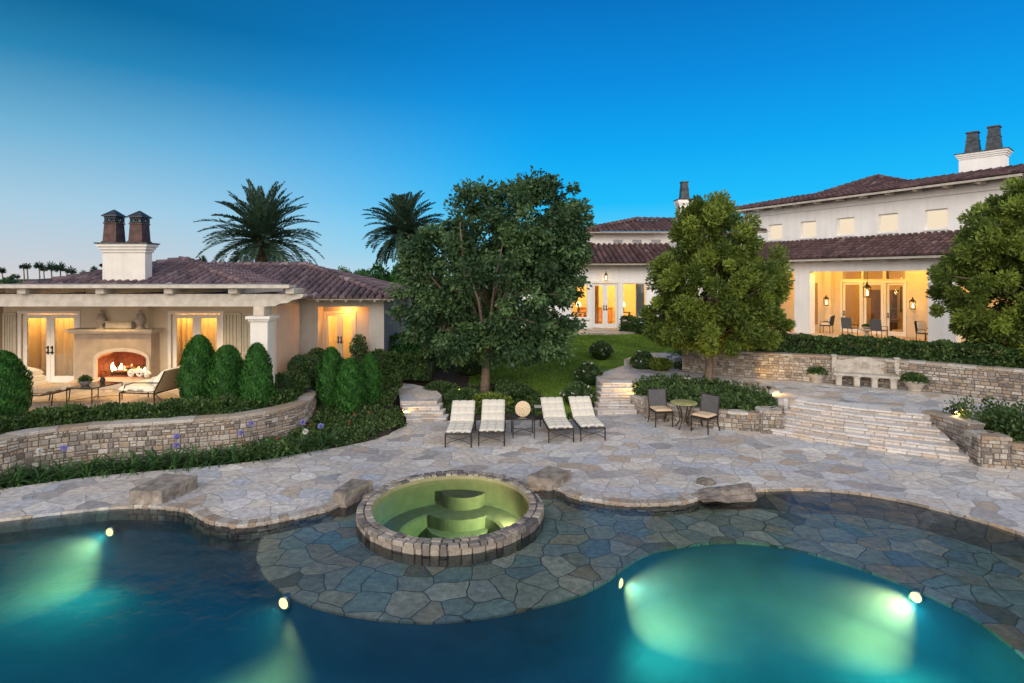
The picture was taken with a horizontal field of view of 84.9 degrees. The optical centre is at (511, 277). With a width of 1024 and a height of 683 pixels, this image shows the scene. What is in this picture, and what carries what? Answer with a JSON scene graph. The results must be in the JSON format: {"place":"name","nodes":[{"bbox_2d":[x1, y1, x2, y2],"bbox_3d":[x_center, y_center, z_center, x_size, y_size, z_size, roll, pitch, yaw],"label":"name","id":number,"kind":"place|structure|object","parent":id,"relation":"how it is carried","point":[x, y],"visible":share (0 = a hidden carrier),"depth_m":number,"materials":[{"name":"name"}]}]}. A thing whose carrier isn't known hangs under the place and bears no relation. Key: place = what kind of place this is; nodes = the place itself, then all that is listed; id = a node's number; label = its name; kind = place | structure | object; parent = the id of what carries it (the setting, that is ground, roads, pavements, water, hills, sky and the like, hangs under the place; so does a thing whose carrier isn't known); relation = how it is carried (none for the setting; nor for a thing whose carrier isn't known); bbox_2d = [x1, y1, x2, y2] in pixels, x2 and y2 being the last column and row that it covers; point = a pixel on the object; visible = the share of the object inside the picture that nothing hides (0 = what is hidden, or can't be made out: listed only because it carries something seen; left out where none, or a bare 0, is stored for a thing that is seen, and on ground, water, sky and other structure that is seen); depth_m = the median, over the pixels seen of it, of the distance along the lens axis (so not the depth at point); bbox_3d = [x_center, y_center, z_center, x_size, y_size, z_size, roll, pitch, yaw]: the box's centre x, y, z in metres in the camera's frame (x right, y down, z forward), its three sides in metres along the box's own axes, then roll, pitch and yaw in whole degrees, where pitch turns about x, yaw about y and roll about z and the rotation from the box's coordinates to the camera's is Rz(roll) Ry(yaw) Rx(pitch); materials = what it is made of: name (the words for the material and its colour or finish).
{"place":"outdoors","nodes":[
{"label":"outdoors","id":0,"kind":"place"},
{"bbox_2d":[0,403,595,487],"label":"garden ground","id":1,"kind":"structure","parent":0,"point":[93,475],"depth_m":12.46,"materials":[{"name":"soil"}]},
{"bbox_2d":[0,466,41,488],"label":"agapanthus","id":2,"kind":"object","parent":1,"relation":"on","point":[11,481],"visible":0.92,"depth_m":11.39,"materials":[{"name":"green plant"}]},
{"bbox_2d":[6,447,71,480],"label":"agapanthus","id":3,"kind":"object","parent":1,"relation":"on","point":[39,451],"visible":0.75,"depth_m":11.79,"materials":[{"name":"green plant"}]},
{"bbox_2d":[38,459,85,482],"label":"agapanthus","id":4,"kind":"object","parent":1,"relation":"on","point":[61,476],"visible":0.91,"depth_m":11.76,"materials":[{"name":"green plant"}]},
{"bbox_2d":[56,456,118,480],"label":"agapanthus","id":5,"kind":"object","parent":1,"relation":"on","point":[85,470],"visible":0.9,"depth_m":11.95,"materials":[{"name":"green plant"}]},
{"bbox_2d":[16,383,179,416],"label":"pavilion terrace","id":6,"kind":"structure","parent":1,"relation":"on","point":[43,401],"depth_m":16.31,"materials":[{"name":"stone"}]},
{"bbox_2d":[0,350,33,416],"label":"cone shrub","id":7,"kind":"object","parent":6,"relation":"on","point":[16,387],"visible":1,"depth_m":13.99,"materials":[{"name":"green plant"}]},
{"bbox_2d":[25,366,79,405],"bbox_3d":[-12.929,2.980,15.552,1.711,1.005,0.720,0,0,-5],"label":"patio chaise","id":8,"kind":"object","parent":6,"relation":"on","point":[41,386],"visible":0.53,"depth_m":15.36,"materials":[{"name":"fabric"}]},
{"bbox_2d":[66,381,122,406],"bbox_3d":[-11.650,3.229,15.650,0.830,0.502,0.980,0,0,10],"label":"coffee table","id":9,"kind":"object","parent":6,"relation":"on","point":[95,385],"visible":0.91,"depth_m":15.51,"materials":[{"name":"brown metal"}]},
{"bbox_2d":[118,366,180,402],"bbox_3d":[-10.000,2.988,15.729,1.443,1.003,1.040,0,0,8],"label":"chaise","id":10,"kind":"object","parent":6,"relation":"on","point":[162,381],"visible":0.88,"depth_m":15.30,"materials":[{"name":"fabric"}]},
{"bbox_2d":[0,385,302,433],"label":"hedge","id":11,"kind":"object","parent":6,"relation":"on","point":[73,413],"visible":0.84,"depth_m":13.36,"materials":[{"name":"green plant"}]},
{"bbox_2d":[0,284,306,384],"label":"pergola","id":12,"kind":"object","parent":6,"relation":"on","point":[262,319],"visible":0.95,"depth_m":15.34,"materials":[{"name":"paint"}]},
{"bbox_2d":[174,334,214,398],"bbox_3d":[-8.625,2.557,15.470,1.168,2.047,1.142,0,0,0],"label":"cone shrub","id":13,"kind":"object","parent":6,"relation":"on","point":[198,351],"visible":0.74,"depth_m":15.13,"materials":[{"name":"green plant"}]},
{"bbox_2d":[0,210,415,389],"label":"pavilion","id":14,"kind":"structure","parent":6,"relation":"on","point":[337,309],"depth_m":19.48,"materials":[{"name":"beige paint"}]},
{"bbox_2d":[23,314,49,382],"bbox_3d":[-15.713,2.330,18.519,0.935,2.260,0.122,0,0,0],"label":"door","id":15,"kind":"structure","parent":14,"relation":"in","point":[25,316],"depth_m":18.53,"materials":[{"name":"white paint"}]},
{"bbox_2d":[50,314,76,382],"bbox_3d":[-14.821,2.330,18.519,0.901,2.260,0.122,0,0,0],"label":"door","id":16,"kind":"structure","parent":14,"relation":"in","point":[53,378],"depth_m":18.53,"materials":[{"name":"white paint"}]},
{"bbox_2d":[103,321,134,328],"bbox_3d":[-12.660,1.514,18.100,0.920,0.232,0.270,0,0,0],"label":"stone trough","id":17,"kind":"object","parent":14,"relation":"on","point":[119,324],"visible":0.92,"depth_m":17.99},
{"bbox_2d":[173,314,196,366],"bbox_3d":[-10.835,2.330,18.555,0.791,2.260,0.050,0,0,0],"label":"door","id":18,"kind":"structure","parent":14,"relation":"in","point":[175,316],"depth_m":18.53,"materials":[{"name":"white paint"}]},
{"bbox_2d":[197,314,219,349],"bbox_3d":[-10.035,2.330,18.555,0.791,2.260,0.050,0,0,0],"label":"door","id":19,"kind":"structure","parent":14,"relation":"in","point":[199,316],"depth_m":18.53,"materials":[{"name":"white paint"}]},
{"bbox_2d":[326,313,339,352],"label":"door","id":20,"kind":"structure","parent":14,"relation":"in","point":[327,314],"depth_m":21.63,"materials":[{"name":"beige paint"}]},
{"bbox_2d":[340,313,353,357],"bbox_3d":[-6.373,2.410,21.619,0.546,2.100,0.122,0,0,0],"label":"door","id":21,"kind":"structure","parent":14,"relation":"in","point":[341,314],"depth_m":21.63,"materials":[{"name":"beige paint"}]},
{"bbox_2d":[202,344,243,399],"bbox_3d":[-7.828,2.688,15.356,1.236,1.783,1.169,0,0,0],"label":"cone shrub","id":22,"kind":"object","parent":6,"relation":"on","point":[226,362],"visible":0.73,"depth_m":15.00,"materials":[{"name":"green plant"}]},
{"bbox_2d":[237,342,275,406],"bbox_3d":[-6.672,2.622,14.630,0.946,1.917,0.973,0,0,0],"label":"cone shrub","id":23,"kind":"object","parent":6,"relation":"on","point":[255,381],"visible":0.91,"depth_m":14.39,"materials":[{"name":"green plant"}]},
{"bbox_2d":[273,370,311,392],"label":"round shrub","id":24,"kind":"object","parent":6,"relation":"on","point":[301,379],"visible":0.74,"depth_m":16.03,"materials":[{"name":"green plant"}]},
{"bbox_2d":[348,334,368,363],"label":"potted shrub","id":25,"kind":"object","parent":6,"relation":"on","point":[356,351],"visible":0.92,"depth_m":20.64,"materials":[{"name":"green plant"}]},
{"bbox_2d":[101,449,153,477],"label":"agapanthus","id":26,"kind":"object","parent":1,"relation":"on","point":[129,467],"visible":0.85,"depth_m":12.20,"materials":[{"name":"green plant"}]},
{"bbox_2d":[126,451,170,478],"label":"agapanthus","id":27,"kind":"object","parent":1,"relation":"on","point":[149,463],"visible":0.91,"depth_m":12.30,"materials":[{"name":"green plant"}]},
{"bbox_2d":[0,389,316,481],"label":"stone wall","id":28,"kind":"structure","parent":1,"relation":"on","point":[85,441],"depth_m":12.91,"materials":[{"name":"stone"}]},
{"bbox_2d":[152,442,210,473],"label":"agapanthus","id":29,"kind":"object","parent":1,"relation":"on","point":[172,458],"visible":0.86,"depth_m":12.55,"materials":[{"name":"green plant"}]},
{"bbox_2d":[166,447,211,472],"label":"agapanthus","id":30,"kind":"object","parent":1,"relation":"on","point":[190,463],"visible":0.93,"depth_m":12.51,"materials":[{"name":"green plant"}]},
{"bbox_2d":[193,178,324,264],"bbox_3d":[-16.568,-1.116,37.002,7.593,10.732,7.478,0,0,0],"label":"date palm","id":31,"kind":"object","parent":1,"relation":"on","point":[262,221],"visible":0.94,"depth_m":35.97,"materials":[{"name":"green plant"}]},
{"bbox_2d":[235,375,407,460],"bbox_3d":[-4.862,3.730,16.111,3.767,1.048,6.829,0,0,0],"label":"ground cover","id":32,"kind":"object","parent":1,"relation":"on","point":[363,420],"depth_m":14.94,"materials":[{"name":"plant"}]},
{"bbox_2d":[333,357,367,411],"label":"cone shrub","id":33,"kind":"object","parent":32,"relation":"on","point":[350,390],"visible":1,"depth_m":15.75,"materials":[{"name":"green plant"}]},
{"bbox_2d":[355,262,415,282],"bbox_3d":[-7.633,1.622,33.983,4.616,5.271,3.948,0,0,0],"label":"garden tree","id":34,"kind":"object","parent":1,"relation":"on","point":[379,273],"visible":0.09,"depth_m":33.43,"materials":[{"name":"green plant"}]},
{"bbox_2d":[361,190,443,265],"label":"date palm","id":35,"kind":"object","parent":1,"relation":"on","point":[400,213],"visible":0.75,"depth_m":41.04,"materials":[{"name":"green plant"}]},
{"bbox_2d":[297,333,542,453],"bbox_3d":[0.000,3.520,21.700,16.000,1.520,16.600,0,0,0],"label":"garden bed","id":36,"kind":"object","parent":1,"relation":"on","point":[451,375],"visible":0.06,"depth_m":20.23,"materials":[{"name":"soil"}]},
{"bbox_2d":[286,353,320,371],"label":"round shrub","id":37,"kind":"object","parent":36,"relation":"on","point":[299,359],"visible":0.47,"depth_m":18.82,"materials":[{"name":"green plant"}]},
{"bbox_2d":[291,361,320,387],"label":"round shrub","id":38,"kind":"object","parent":36,"relation":"on","point":[309,368],"visible":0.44,"depth_m":17.43,"materials":[{"name":"green plant"}]},
{"bbox_2d":[315,346,342,408],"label":"cone shrub","id":39,"kind":"object","parent":36,"relation":"on","point":[330,362],"visible":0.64,"depth_m":16.12,"materials":[{"name":"green plant"}]},
{"bbox_2d":[360,353,383,403],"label":"cone shrub","id":40,"kind":"object","parent":36,"relation":"on","point":[373,373],"visible":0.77,"depth_m":16.56,"materials":[{"name":"green plant"}]},
{"bbox_2d":[365,348,434,380],"bbox_3d":[-4.048,3.112,20.350,2.467,1.055,1.259,0,0,12],"label":"hedge","id":41,"kind":"object","parent":36,"relation":"on","point":[404,367],"visible":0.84,"depth_m":19.94,"materials":[{"name":"green plant"}]},
{"bbox_2d":[388,332,452,368],"bbox_3d":[-3.646,2.854,22.312,2.627,1.402,1.716,0,0,8],"label":"hedge","id":42,"kind":"object","parent":36,"relation":"on","point":[403,348],"visible":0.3,"depth_m":21.84,"materials":[{"name":"green plant"}]},
{"bbox_2d":[423,380,455,394],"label":"round shrub","id":43,"kind":"object","parent":36,"relation":"on","point":[440,387],"visible":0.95,"depth_m":18.95,"materials":[{"name":"green plant"}]},
{"bbox_2d":[442,387,480,402],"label":"round shrub","id":44,"kind":"object","parent":36,"relation":"on","point":[459,394],"visible":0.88,"depth_m":18.03,"materials":[{"name":"green plant"}]},
{"bbox_2d":[453,360,481,375],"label":"round shrub","id":45,"kind":"object","parent":36,"relation":"on","point":[471,368],"visible":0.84,"depth_m":21.01,"materials":[{"name":"green plant"}]},
{"bbox_2d":[385,165,595,392],"bbox_3d":[-0.729,0.111,19.140,7.261,7.903,4.471,0,0,0],"label":"broadleaf tree","id":46,"kind":"object","parent":36,"relation":"on","point":[552,250],"visible":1,"depth_m":18.40,"materials":[{"name":"green plant"}]},
{"bbox_2d":[442,383,541,416],"bbox_3d":[-0.635,3.957,18.351,3.750,0.533,3.314,0,0,0],"label":"ground cover","id":47,"kind":"object","parent":36,"relation":"on","point":[534,398],"visible":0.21,"depth_m":18.00,"materials":[{"name":"green plant"}]},
{"bbox_2d":[472,391,513,407],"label":"round shrub","id":48,"kind":"object","parent":36,"relation":"on","point":[478,398],"visible":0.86,"depth_m":17.57,"materials":[{"name":"green plant"}]},
{"bbox_2d":[494,379,532,397],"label":"round shrub","id":49,"kind":"object","parent":36,"relation":"on","point":[513,389],"visible":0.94,"depth_m":18.62,"materials":[{"name":"green plant"}]},
{"bbox_2d":[618,315,676,337],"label":"hedge","id":50,"kind":"object","parent":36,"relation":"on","point":[635,325],"visible":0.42,"depth_m":28.11,"materials":[{"name":"green plant"}]},
{"bbox_2d":[504,307,998,356],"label":"house terrace","id":51,"kind":"structure","parent":1,"relation":"on","point":[870,347],"depth_m":26.13,"materials":[{"name":"stone"}]},
{"bbox_2d":[519,124,1023,351],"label":"house","id":52,"kind":"structure","parent":51,"relation":"on","point":[846,242],"depth_m":30.72,"materials":[{"name":"paint"}]},
{"bbox_2d":[592,283,604,327],"bbox_3d":[4.665,1.475,30.019,0.710,2.390,0.122,0,0,0],"label":"door","id":53,"kind":"structure","parent":52,"relation":"in","point":[594,325],"depth_m":30.03,"materials":[{"name":"white paint"}]},
{"bbox_2d":[605,283,617,327],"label":"door","id":54,"kind":"structure","parent":52,"relation":"in","point":[607,325],"depth_m":30.03,"materials":[{"name":"white paint"}]},
{"bbox_2d":[799,221,816,238],"bbox_3d":[18.061,-2.913,34.045,0.250,1.065,1.120,0,0,-28],"label":"window","id":55,"kind":"structure","parent":52,"relation":"in","point":[808,228],"depth_m":34.12,"materials":[{"name":"glass"}]},
{"bbox_2d":[835,217,854,236],"bbox_3d":[19.130,-2.913,32.042,0.250,1.065,1.120,0,0,-28],"label":"window","id":56,"kind":"structure","parent":52,"relation":"in","point":[845,226],"depth_m":32.13,"materials":[{"name":"glass"}]},
{"bbox_2d":[843,282,860,332],"bbox_3d":[19.631,1.690,32.321,0.122,2.860,1.070,0,0,-28],"label":"door","id":57,"kind":"structure","parent":52,"relation":"in","point":[844,283],"depth_m":32.62,"materials":[{"name":"white paint"}]},
{"bbox_2d":[871,290,898,328],"bbox_3d":[22.994,1.930,34.624,0.580,2.380,1.400,0,0,-28],"label":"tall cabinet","id":58,"kind":"object","parent":52,"relation":"in","point":[875,304],"visible":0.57,"depth_m":34.59,"materials":[{"name":"brown wood"}]},
{"bbox_2d":[876,213,898,233],"bbox_3d":[20.198,-2.913,30.039,0.250,1.065,1.120,0,0,-28],"label":"window","id":59,"kind":"structure","parent":52,"relation":"in","point":[888,222],"depth_m":30.08,"materials":[{"name":"glass"}]},
{"bbox_2d":[887,283,904,335],"bbox_3d":[20.737,1.690,30.247,0.122,2.860,0.930,0,0,-28],"label":"door","id":60,"kind":"structure","parent":52,"relation":"in","point":[893,333],"depth_m":30.36,"materials":[{"name":"white paint"}]},
{"bbox_2d":[923,208,948,230],"bbox_3d":[21.266,-2.913,28.036,0.250,1.065,1.120,0,0,-28],"label":"window","id":61,"kind":"structure","parent":52,"relation":"in","point":[937,219],"depth_m":28.09,"materials":[{"name":"glass"}]},
{"bbox_2d":[741,331,1023,368],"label":"hedge","id":62,"kind":"object","parent":51,"relation":"on","point":[886,350],"visible":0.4,"depth_m":17.98,"materials":[{"name":"green plant"}]},
{"bbox_2d":[925,175,1023,359],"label":"rounded tree","id":63,"kind":"object","parent":51,"relation":"on","point":[983,263],"visible":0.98,"depth_m":17.02,"materials":[{"name":"green plant"}]},
{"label":"planter soil","id":64,"kind":"structure","parent":1,"relation":"on","visible":0},
{"bbox_2d":[631,372,778,411],"bbox_3d":[5.906,3.555,17.718,4.188,0.574,4.592,0,0,0],"label":"ground cover","id":65,"kind":"object","parent":64,"relation":"on","point":[736,396],"visible":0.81,"depth_m":17.24,"materials":[{"name":"green plant"}]},
{"bbox_2d":[639,189,796,380],"bbox_3d":[6.909,0.396,19.013,5.077,6.832,4.203,0,0,23],"label":"rounded tree","id":66,"kind":"object","parent":64,"relation":"on","point":[738,311],"visible":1,"depth_m":18.20,"materials":[{"name":"green plant"}]},
{"bbox_2d":[398,383,441,412],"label":"garden path","id":67,"kind":"structure","parent":0,"point":[411,392],"depth_m":18.15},
{"bbox_2d":[0,520,1023,682],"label":"pool basin","id":68,"kind":"object","parent":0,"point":[138,606],"visible":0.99,"depth_m":8.30,"materials":[{"name":"liquid"}]},
{"bbox_2d":[257,499,1023,659],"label":"pool shelf","id":69,"kind":"object","parent":68,"relation":"on","point":[334,566],"visible":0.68,"depth_m":8.64,"materials":[{"name":"stone"}]},
{"bbox_2d":[333,478,372,516],"bbox_3d":[-3.079,4.243,10.738,0.461,0.533,0.787,0,0,21],"label":"rock slab","id":70,"kind":"object","parent":69,"relation":"on","point":[349,495],"visible":0.81,"depth_m":10.54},
{"bbox_2d":[356,470,543,566],"bbox_3d":[-1.095,4.606,10.228,3.368,1.067,3.362,0,0,0],"label":"spa","id":71,"kind":"object","parent":69,"relation":"on","point":[451,518],"visible":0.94,"depth_m":10.74,"materials":[{"name":"stone"}]},
{"bbox_2d":[691,483,756,507],"bbox_3d":[4.103,4.199,10.844,1.349,0.429,0.669,0,0,0],"label":"boulder","id":72,"kind":"object","parent":69,"relation":"on","point":[741,495],"visible":0.99,"depth_m":10.66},
{"bbox_2d":[717,488,1023,562],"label":"pool edge","id":73,"kind":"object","parent":69,"relation":"on","point":[1000,540],"depth_m":10.40,"materials":[{"name":"stone"}]},
{"bbox_2d":[0,413,1023,551],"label":"deck paving","id":74,"kind":"structure","parent":0,"point":[634,456],"depth_m":12.09,"materials":[{"name":"stone"}]},
{"bbox_2d":[129,473,197,503],"bbox_3d":[-6.723,4.227,10.822,0.787,0.570,0.906,0,0,7],"label":"rock slab","id":75,"kind":"object","parent":74,"relation":"on","point":[162,488],"visible":0.59,"depth_m":10.63,"materials":[{"name":"stone"}]},
{"bbox_2d":[128,485,716,540],"bbox_3d":[-1.442,4.320,10.875,11.315,0.280,1.990,0,0,-7],"label":"pool coping","id":76,"kind":"object","parent":74,"relation":"on","point":[193,515],"visible":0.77,"depth_m":10.27,"materials":[{"name":"stone"}]},
{"bbox_2d":[400,398,448,421],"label":"stone stairs","id":77,"kind":"structure","parent":74,"relation":"on","point":[431,411],"depth_m":16.70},
{"bbox_2d":[445,400,475,447],"bbox_3d":[-1.332,3.787,14.690,0.676,0.826,1.664,0,0,0],"label":"sun lounger","id":78,"kind":"object","parent":74,"relation":"on","point":[462,420],"visible":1,"depth_m":14.87,"materials":[{"name":"fabric"}]},
{"bbox_2d":[478,399,505,445],"bbox_3d":[-0.512,3.787,14.814,0.676,0.826,1.664,0,0,0],"label":"sun lounger","id":79,"kind":"object","parent":74,"relation":"on","point":[493,418],"visible":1,"depth_m":15.00,"materials":[{"name":"fabric"}]},
{"bbox_2d":[527,465,570,498],"bbox_3d":[0.763,4.246,11.483,0.553,0.512,0.848,0,0,37],"label":"rock slab","id":80,"kind":"object","parent":74,"relation":"on","point":[549,478],"visible":0.68,"depth_m":11.30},
{"bbox_2d":[540,397,573,442],"bbox_3d":[1.187,3.787,15.109,0.676,0.826,1.664,0,0,-5],"label":"sun lounger","id":81,"kind":"object","parent":74,"relation":"on","point":[554,413],"visible":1,"depth_m":15.29,"materials":[{"name":"fabric"}]},
{"bbox_2d":[567,396,605,441],"bbox_3d":[2.002,3.787,15.239,0.676,0.826,1.664,0,0,-6],"label":"sun lounger","id":82,"kind":"object","parent":74,"relation":"on","point":[582,413],"visible":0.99,"depth_m":15.42,"materials":[{"name":"fabric"}]},
{"bbox_2d":[593,380,636,414],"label":"stone stairs","id":83,"kind":"structure","parent":74,"relation":"on","point":[612,397],"depth_m":17.85,"materials":[{"name":"stone"}]},
{"bbox_2d":[647,388,672,427],"bbox_3d":[4.251,3.714,16.069,0.558,0.985,0.659,0,0,-6],"label":"wicker chair","id":84,"kind":"object","parent":74,"relation":"on","point":[657,403],"visible":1,"depth_m":16.29,"materials":[{"name":"wicker"}]},
{"bbox_2d":[671,399,697,429],"bbox_3d":[4.816,3.837,15.680,0.730,0.745,0.730,0,0,0],"label":"bistro table","id":85,"kind":"object","parent":74,"relation":"on","point":[683,402],"visible":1,"depth_m":15.59,"materials":[{"name":"green metal"}]},
{"bbox_2d":[691,393,719,434],"bbox_3d":[5.306,3.714,15.361,0.659,0.985,0.558,0,0,-42],"label":"wicker chair","id":86,"kind":"object","parent":74,"relation":"on","point":[710,412],"visible":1,"depth_m":15.39,"materials":[{"name":"grey metal"}]},
{"bbox_2d":[630,394,783,431],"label":"planter wall","id":87,"kind":"structure","parent":74,"relation":"on","point":[738,420],"depth_m":15.58,"materials":[{"name":"stone"}]},
{"bbox_2d":[755,406,783,433],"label":"stone pier","id":88,"kind":"structure","parent":74,"relation":"on","point":[771,417],"depth_m":15.11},
{"bbox_2d":[770,396,969,461],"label":"stone stairs","id":89,"kind":"structure","parent":74,"relation":"on","point":[909,431],"depth_m":14.35,"materials":[{"name":"stone"}]},
{"bbox_2d":[922,409,984,451],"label":"planter wall","id":90,"kind":"structure","parent":74,"relation":"on","point":[951,427],"depth_m":13.63,"materials":[{"name":"stone"}]},
{"bbox_2d":[965,429,1011,469],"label":"stone pier","id":91,"kind":"structure","parent":74,"relation":"on","point":[987,449],"depth_m":12.41,"materials":[{"name":"stone"}]},
{"bbox_2d":[1010,440,1023,469],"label":"planter wall","id":92,"kind":"structure","parent":74,"relation":"on","point":[1017,455],"depth_m":12.32,"materials":[{"name":"stone"}]},
{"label":"planter soil","id":93,"kind":"structure","parent":92,"relation":"in","visible":0},
{"bbox_2d":[942,394,1023,441],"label":"ground cover","id":94,"kind":"object","parent":93,"relation":"on","point":[1003,419],"visible":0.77,"depth_m":13.19,"materials":[{"name":"green plant"}]},
{"bbox_2d":[0,0,1023,278],"label":"sky","id":95,"kind":"structure","parent":0,"point":[162,110],"materials":[{"name":"blue"}]},
{"bbox_2d":[468,334,673,418],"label":"lawn","id":96,"kind":"structure","parent":0,"point":[615,362],"depth_m":22.28,"materials":[{"name":"plant"}]},
{"bbox_2d":[560,380,595,404],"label":"rose bush","id":97,"kind":"object","parent":96,"relation":"on","point":[577,388],"visible":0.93,"depth_m":17.75,"materials":[{"name":"green plant"}]},
{"bbox_2d":[574,361,603,385],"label":"rose bush","id":98,"kind":"object","parent":96,"relation":"on","point":[587,372],"visible":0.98,"depth_m":19.93,"materials":[{"name":"green plant"}]},
{"bbox_2d":[588,340,613,359],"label":"rose bush","id":99,"kind":"object","parent":96,"relation":"on","point":[600,350],"visible":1,"depth_m":22.79,"materials":[{"name":"green plant"}]},
{"bbox_2d":[629,350,653,368],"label":"rose bush","id":100,"kind":"object","parent":96,"relation":"on","point":[639,359],"visible":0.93,"depth_m":21.32,"materials":[{"name":"green plant"}]},
{"bbox_2d":[566,328,635,334],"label":"garden path","id":101,"kind":"structure","parent":0,"point":[602,331],"depth_m":28.26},
{"bbox_2d":[596,366,1023,427],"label":"patio paving","id":102,"kind":"structure","parent":0,"point":[891,399],"depth_m":16.87,"materials":[{"name":"stone"}]},
{"bbox_2d":[648,357,672,370],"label":"round shrub","id":103,"kind":"object","parent":102,"relation":"on","point":[660,364],"visible":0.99,"depth_m":20.91,"materials":[{"name":"green plant"}]},
{"bbox_2d":[806,366,827,382],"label":"potted shrub","id":104,"kind":"object","parent":102,"relation":"on","point":[817,374],"visible":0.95,"depth_m":18.56,"materials":[{"name":"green plant"}]},
{"bbox_2d":[682,348,1023,402],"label":"stone wall","id":105,"kind":"structure","parent":102,"relation":"on","point":[1000,383],"depth_m":17.76,"materials":[{"name":"stone"}]},
{"bbox_2d":[831,354,900,389],"bbox_3d":[11.307,2.996,17.930,1.892,0.968,0.464,0,0,26],"label":"carved bench","id":106,"kind":"object","parent":102,"relation":"on","point":[857,368],"visible":1,"depth_m":17.99,"materials":[{"name":"stone"}]},
{"bbox_2d":[900,371,929,391],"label":"potted shrub","id":107,"kind":"object","parent":102,"relation":"on","point":[916,382],"visible":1,"depth_m":17.07,"materials":[{"name":"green plant"}]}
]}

